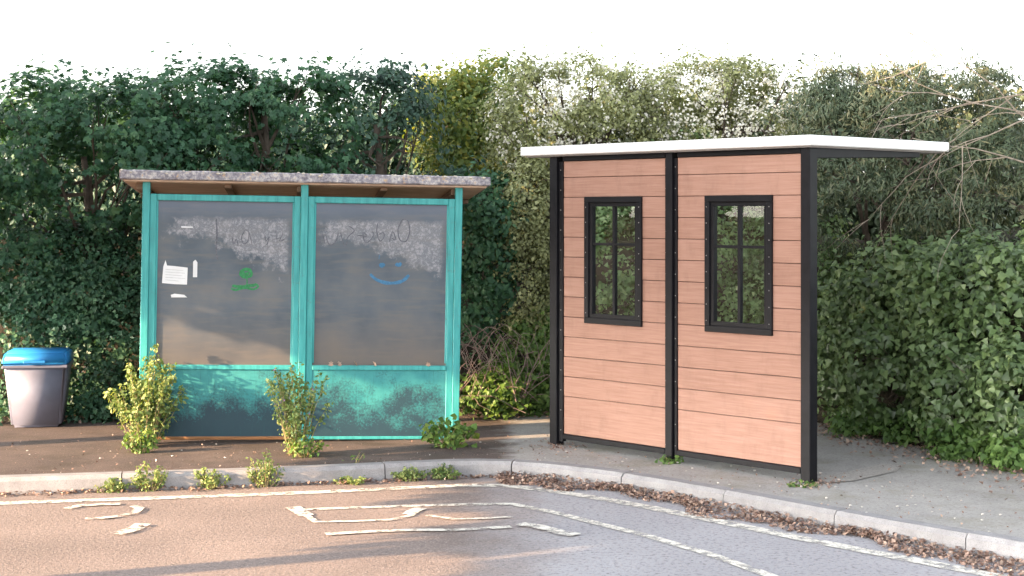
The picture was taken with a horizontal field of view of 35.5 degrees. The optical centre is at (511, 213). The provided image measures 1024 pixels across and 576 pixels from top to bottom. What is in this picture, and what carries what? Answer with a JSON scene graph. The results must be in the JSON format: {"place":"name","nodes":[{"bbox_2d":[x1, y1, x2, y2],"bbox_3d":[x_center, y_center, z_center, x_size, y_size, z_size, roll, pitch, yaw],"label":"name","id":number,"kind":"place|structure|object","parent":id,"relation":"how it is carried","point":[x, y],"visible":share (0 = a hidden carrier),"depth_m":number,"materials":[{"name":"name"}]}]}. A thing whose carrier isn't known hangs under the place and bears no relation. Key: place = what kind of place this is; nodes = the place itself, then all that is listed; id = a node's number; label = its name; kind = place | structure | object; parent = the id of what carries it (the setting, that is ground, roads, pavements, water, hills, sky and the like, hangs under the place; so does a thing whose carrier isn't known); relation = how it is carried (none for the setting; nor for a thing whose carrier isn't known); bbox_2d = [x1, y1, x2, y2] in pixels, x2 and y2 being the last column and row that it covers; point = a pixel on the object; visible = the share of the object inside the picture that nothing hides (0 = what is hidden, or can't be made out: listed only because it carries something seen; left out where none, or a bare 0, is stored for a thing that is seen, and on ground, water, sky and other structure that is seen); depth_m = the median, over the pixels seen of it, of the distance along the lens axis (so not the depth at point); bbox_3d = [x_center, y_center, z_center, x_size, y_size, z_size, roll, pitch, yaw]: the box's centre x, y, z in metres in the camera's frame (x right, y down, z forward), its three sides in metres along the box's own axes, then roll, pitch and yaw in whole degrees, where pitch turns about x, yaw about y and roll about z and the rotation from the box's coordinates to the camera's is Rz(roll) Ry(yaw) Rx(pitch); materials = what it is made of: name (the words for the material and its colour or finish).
{"place":"outdoors","nodes":[
{"label":"outdoors","id":0,"kind":"place"},
{"bbox_2d":[0,478,1023,575],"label":"road","id":1,"kind":"structure","parent":0,"point":[266,535],"depth_m":9.37,"materials":[{"name":"grey asphalt"}]},
{"bbox_2d":[93,477,129,492],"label":"gutter weed","id":2,"kind":"object","parent":1,"relation":"on","point":[112,486],"visible":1,"depth_m":10.94,"materials":[{"name":"green plant"}]},
{"bbox_2d":[130,460,169,491],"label":"gutter weed","id":3,"kind":"object","parent":1,"relation":"on","point":[157,478],"visible":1,"depth_m":10.99,"materials":[{"name":"green plant"}]},
{"bbox_2d":[194,466,230,489],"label":"gutter weed","id":4,"kind":"object","parent":1,"relation":"on","point":[209,481],"visible":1,"depth_m":11.08,"materials":[{"name":"green plant"}]},
{"bbox_2d":[0,473,495,496],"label":"leaf litter","id":5,"kind":"object","parent":1,"relation":"on","point":[226,486],"visible":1,"depth_m":11.10,"materials":[{"name":"brown plant"}]},
{"bbox_2d":[245,448,284,487],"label":"gutter weed","id":6,"kind":"object","parent":1,"relation":"on","point":[268,469],"visible":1,"depth_m":11.16,"materials":[{"name":"green plant"}]},
{"bbox_2d":[333,475,365,484],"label":"gutter weed","id":7,"kind":"object","parent":1,"relation":"on","point":[349,479],"visible":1,"depth_m":11.27,"materials":[{"name":"green plant"}]},
{"bbox_2d":[390,464,426,481],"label":"gutter weed","id":8,"kind":"object","parent":1,"relation":"on","point":[405,474],"visible":1,"depth_m":11.42,"materials":[{"name":"green plant"}]},
{"bbox_2d":[424,463,461,479],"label":"gutter weed","id":9,"kind":"object","parent":1,"relation":"on","point":[438,473],"visible":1,"depth_m":11.47,"materials":[{"name":"green plant"}]},
{"bbox_2d":[0,484,1006,575],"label":"road markings","id":10,"kind":"object","parent":1,"relation":"on","point":[297,509],"visible":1,"depth_m":10.00,"materials":[{"name":"paint"}]},
{"bbox_2d":[0,459,1023,565],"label":"kerb","id":11,"kind":"structure","parent":1,"relation":"on","point":[1006,546],"depth_m":10.93,"materials":[{"name":"concrete"}]},
{"bbox_2d":[495,471,1023,575],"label":"leaf litter","id":12,"kind":"object","parent":1,"relation":"on","point":[508,478],"visible":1,"depth_m":9.84,"materials":[{"name":"brown plant"}]},
{"bbox_2d":[0,411,1023,537],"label":"pavement","id":13,"kind":"structure","parent":0,"point":[45,443],"depth_m":11.67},
{"bbox_2d":[1,347,73,427],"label":"bin","id":14,"kind":"object","parent":13,"relation":"on","point":[37,382],"visible":1,"depth_m":13.42,"materials":[{"name":"grey plastic"}]},
{"bbox_2d":[0,386,132,425],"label":"ground cover","id":15,"kind":"object","parent":13,"relation":"on","point":[98,404],"visible":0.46,"depth_m":13.82,"materials":[{"name":"green plant"}]},
{"bbox_2d":[120,428,158,453],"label":"grass tuft","id":16,"kind":"object","parent":13,"relation":"on","point":[147,442],"visible":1,"depth_m":12.02,"materials":[{"name":"green plant"}]},
{"bbox_2d":[102,343,188,448],"bbox_3d":[-2.816,1.411,12.335,0.646,0.811,0.414,0,0,0],"label":"tall weed","id":17,"kind":"object","parent":13,"relation":"on","point":[150,415],"visible":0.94,"depth_m":12.29,"materials":[{"name":"green plant"}]},
{"bbox_2d":[3,409,548,422],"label":"leaf litter","id":18,"kind":"object","parent":13,"relation":"on","point":[459,409],"visible":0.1,"depth_m":14.11,"materials":[{"name":"brown plant"}]},
{"bbox_2d":[264,362,334,455],"bbox_3d":[-1.584,1.452,11.956,0.519,0.718,0.346,0,0,0],"label":"tall weed","id":19,"kind":"object","parent":13,"relation":"on","point":[295,417],"visible":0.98,"depth_m":11.93,"materials":[{"name":"green plant"}]},
{"bbox_2d":[119,169,490,440],"bbox_3d":[-1.711,0.798,13.233,2.891,2.247,1.410,1,0,-8],"label":"bus shelter","id":20,"kind":"object","parent":13,"relation":"on","point":[250,281],"visible":1,"depth_m":12.64,"materials":[{"name":"teal paint"}]},
{"bbox_2d":[286,433,328,457],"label":"grass tuft","id":21,"kind":"object","parent":13,"relation":"on","point":[299,450],"visible":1,"depth_m":11.81,"materials":[{"name":"green plant"}]},
{"bbox_2d":[342,450,364,462],"bbox_3d":[-1.141,1.761,11.522,0.166,0.102,0.106,0,0,0],"label":"grass sprout","id":22,"kind":"object","parent":13,"relation":"on","point":[356,459],"depth_m":11.54,"materials":[{"name":"green plant"}]},
{"bbox_2d":[419,413,479,449],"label":"leafy weed","id":23,"kind":"object","parent":13,"relation":"on","point":[457,436],"visible":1,"depth_m":12.30,"materials":[{"name":"green plant"}]},
{"bbox_2d":[459,342,532,419],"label":"ground cover","id":24,"kind":"object","parent":13,"relation":"on","point":[491,403],"visible":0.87,"depth_m":13.90,"materials":[{"name":"green plant"}]},
{"bbox_2d":[459,323,549,414],"bbox_3d":[-0.311,1.359,13.973,2.228,0.836,0.686,0,0,0],"label":"bramble","id":25,"kind":"object","parent":13,"relation":"on","point":[487,368],"visible":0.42,"depth_m":13.90,"materials":[{"name":"plant"}]},
{"bbox_2d":[5,422,1016,531],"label":"leaf litter","id":26,"kind":"object","parent":13,"relation":"on","point":[961,523],"visible":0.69,"depth_m":11.49,"materials":[{"name":"brown plant"}]},
{"bbox_2d":[655,454,683,464],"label":"leafy weed","id":27,"kind":"object","parent":13,"relation":"on","point":[665,460],"visible":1,"depth_m":11.52,"materials":[{"name":"green plant"}]},
{"bbox_2d":[510,438,861,489],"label":"leaf litter","id":28,"kind":"object","parent":13,"relation":"on","point":[818,480],"visible":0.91,"depth_m":11.79,"materials":[{"name":"brown plant"}]},
{"bbox_2d":[521,135,948,483],"bbox_3d":[1.641,0.664,12.216,1.695,2.372,2.805,0,0,-43],"label":"bus shelter","id":29,"kind":"object","parent":13,"relation":"on","point":[672,367],"visible":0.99,"depth_m":11.48,"materials":[{"name":"wood"}]},
{"bbox_2d":[584,196,644,326],"bbox_3d":[0.771,0.356,12.030,0.070,0.964,0.587,0,0,-43],"label":"window frame","id":30,"kind":"structure","parent":29,"relation":"in","point":[590,203],"depth_m":12.03,"materials":[{"name":"black metal"}]},
{"bbox_2d":[704,195,774,335],"bbox_3d":[1.589,0.356,11.157,0.070,0.964,0.595,0,0,-43],"label":"window frame","id":31,"kind":"structure","parent":29,"relation":"in","point":[711,324],"depth_m":11.15,"materials":[{"name":"black metal"}]},
{"bbox_2d":[538,436,1001,531],"bbox_3d":[2.011,1.793,10.492,1.123,0.010,5.800,0,0,-43],"label":"loose grit","id":32,"kind":"object","parent":13,"relation":"on","point":[802,486],"visible":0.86,"depth_m":10.50,"materials":[{"name":"stone"}]},
{"bbox_2d":[787,479,819,487],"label":"grass tuft","id":33,"kind":"object","parent":13,"relation":"on","point":[800,482],"visible":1,"depth_m":10.53,"materials":[{"name":"green plant"}]},
{"bbox_2d":[817,464,901,482],"bbox_3d":[2.412,1.798,11.067,1.023,0.001,0.294,0,0,-43],"label":"pavement patch","id":34,"kind":"object","parent":13,"relation":"on","point":[869,471],"visible":0.88,"depth_m":11.05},
{"bbox_2d":[817,420,1023,517],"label":"leaf litter","id":35,"kind":"object","parent":13,"relation":"on","point":[847,441],"visible":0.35,"depth_m":11.73,"materials":[{"name":"brown plant"}]},
{"bbox_2d":[822,398,1023,473],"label":"ground cover","id":36,"kind":"object","parent":13,"relation":"on","point":[998,455],"visible":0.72,"depth_m":11.71,"materials":[{"name":"green plant"}]},
{"bbox_2d":[0,226,1023,467],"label":"hedge bank","id":37,"kind":"structure","parent":0,"point":[628,253],"depth_m":15.26,"materials":[{"name":"plant"}]},
{"bbox_2d":[0,203,141,417],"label":"ivy hedge","id":38,"kind":"object","parent":37,"relation":"on","point":[61,310],"visible":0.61,"depth_m":14.11,"materials":[{"name":"green plant"}]},
{"bbox_2d":[0,42,230,374],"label":"maple tree","id":39,"kind":"object","parent":37,"relation":"on","point":[57,118],"visible":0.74,"depth_m":14.26,"materials":[{"name":"green plant"}]},
{"bbox_2d":[0,63,308,236],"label":"background tree","id":40,"kind":"object","parent":37,"relation":"on","point":[106,183],"visible":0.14,"depth_m":16.92,"materials":[{"name":"green plant"}]},
{"bbox_2d":[118,43,390,208],"bbox_3d":[-2.394,-0.100,14.847,2.514,3.008,1.413,0,0,0],"label":"maple tree","id":41,"kind":"object","parent":37,"relation":"on","point":[262,100],"visible":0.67,"depth_m":14.72,"materials":[{"name":"green plant"}]},
{"bbox_2d":[97,150,516,398],"bbox_3d":[-1.956,0.712,14.490,4.011,2.600,0.981,0,0,0],"label":"ivy hedge","id":42,"kind":"object","parent":37,"relation":"on","point":[339,170],"visible":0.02,"depth_m":14.49,"materials":[{"name":"green plant"}]},
{"bbox_2d":[197,50,534,229],"bbox_3d":[-1.613,-0.444,17.551,4.614,2.648,1.716,0,0,0],"label":"background tree","id":43,"kind":"object","parent":37,"relation":"on","point":[392,161],"visible":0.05,"depth_m":17.20,"materials":[{"name":"green plant"}]},
{"bbox_2d":[294,47,493,195],"bbox_3d":[-1.155,-0.085,15.053,1.981,2.978,1.582,0,0,0],"label":"dark tree","id":44,"kind":"object","parent":37,"relation":"on","point":[394,81],"visible":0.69,"depth_m":15.04,"materials":[{"name":"green plant"}]},
{"bbox_2d":[395,38,554,237],"bbox_3d":[-0.424,-0.290,16.253,1.588,2.989,1.466,0,0,-25],"label":"golden tree","id":45,"kind":"object","parent":37,"relation":"on","point":[465,94],"visible":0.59,"depth_m":15.86,"materials":[{"name":"green plant"}]},
{"bbox_2d":[454,153,539,373],"bbox_3d":[-0.263,0.675,14.389,1.010,2.453,1.073,0,0,20],"label":"laurel bush","id":46,"kind":"object","parent":37,"relation":"on","point":[493,294],"visible":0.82,"depth_m":14.19,"materials":[{"name":"green plant"}]},
{"bbox_2d":[466,301,602,416],"bbox_3d":[0.249,1.300,14.321,1.320,1.371,0.775,0,0,0],"label":"ivy hedge","id":47,"kind":"object","parent":37,"relation":"on","point":[541,403],"visible":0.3,"depth_m":14.16,"materials":[{"name":"green plant"}]},
{"bbox_2d":[480,134,602,401],"bbox_3d":[0.223,0.595,14.480,1.188,2.614,0.976,0,0,-19],"label":"spring hedge","id":48,"kind":"object","parent":37,"relation":"on","point":[536,229],"visible":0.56,"depth_m":14.22,"materials":[{"name":"green plant"}]},
{"bbox_2d":[469,32,698,218],"bbox_3d":[0.647,-0.121,14.770,2.218,3.050,1.407,0,0,-9],"label":"blossom tree","id":49,"kind":"object","parent":37,"relation":"on","point":[591,119],"visible":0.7,"depth_m":14.49,"materials":[{"name":"green plant"}]},
{"bbox_2d":[459,67,785,243],"bbox_3d":[1.273,-0.379,17.444,4.475,2.536,1.676,0,0,0],"label":"background tree","id":50,"kind":"object","parent":37,"relation":"on","point":[628,231],"visible":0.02,"depth_m":17.15,"materials":[{"name":"green plant"}]},
{"bbox_2d":[521,123,864,384],"bbox_3d":[1.603,0.637,14.371,3.121,2.900,1.068,0,0,9],"label":"ivy hedge","id":51,"kind":"object","parent":37,"relation":"on","point":[755,268],"visible":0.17,"depth_m":14.15,"materials":[{"name":"green plant"}]},
{"bbox_2d":[619,31,811,307],"bbox_3d":[1.868,-0.118,14.783,1.866,3.044,1.759,0,0,0],"label":"blossom tree","id":52,"kind":"object","parent":37,"relation":"on","point":[726,106],"visible":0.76,"depth_m":14.53,"materials":[{"name":"green plant"}]},
{"bbox_2d":[701,53,1023,241],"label":"background tree","id":53,"kind":"object","parent":37,"relation":"on","point":[872,223],"visible":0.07,"depth_m":16.02,"materials":[{"name":"green plant"}]},
{"bbox_2d":[771,42,1023,274],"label":"yew tree","id":54,"kind":"object","parent":37,"relation":"on","point":[866,101],"visible":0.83,"depth_m":13.37,"materials":[{"name":"green plant"}]},
{"bbox_2d":[817,214,1023,462],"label":"ivy bush","id":55,"kind":"object","parent":37,"relation":"on","point":[922,342],"visible":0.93,"depth_m":12.21,"materials":[{"name":"green plant"}]},
{"bbox_2d":[820,14,1023,281],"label":"bare tree","id":56,"kind":"object","parent":37,"relation":"on","point":[1021,113],"visible":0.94,"depth_m":12.03,"materials":[{"name":"brown wood"}]},
{"bbox_2d":[0,0,1023,216],"label":"sky","id":57,"kind":"structure","parent":0,"point":[91,34],"materials":[{"name":"white"}]}
]}

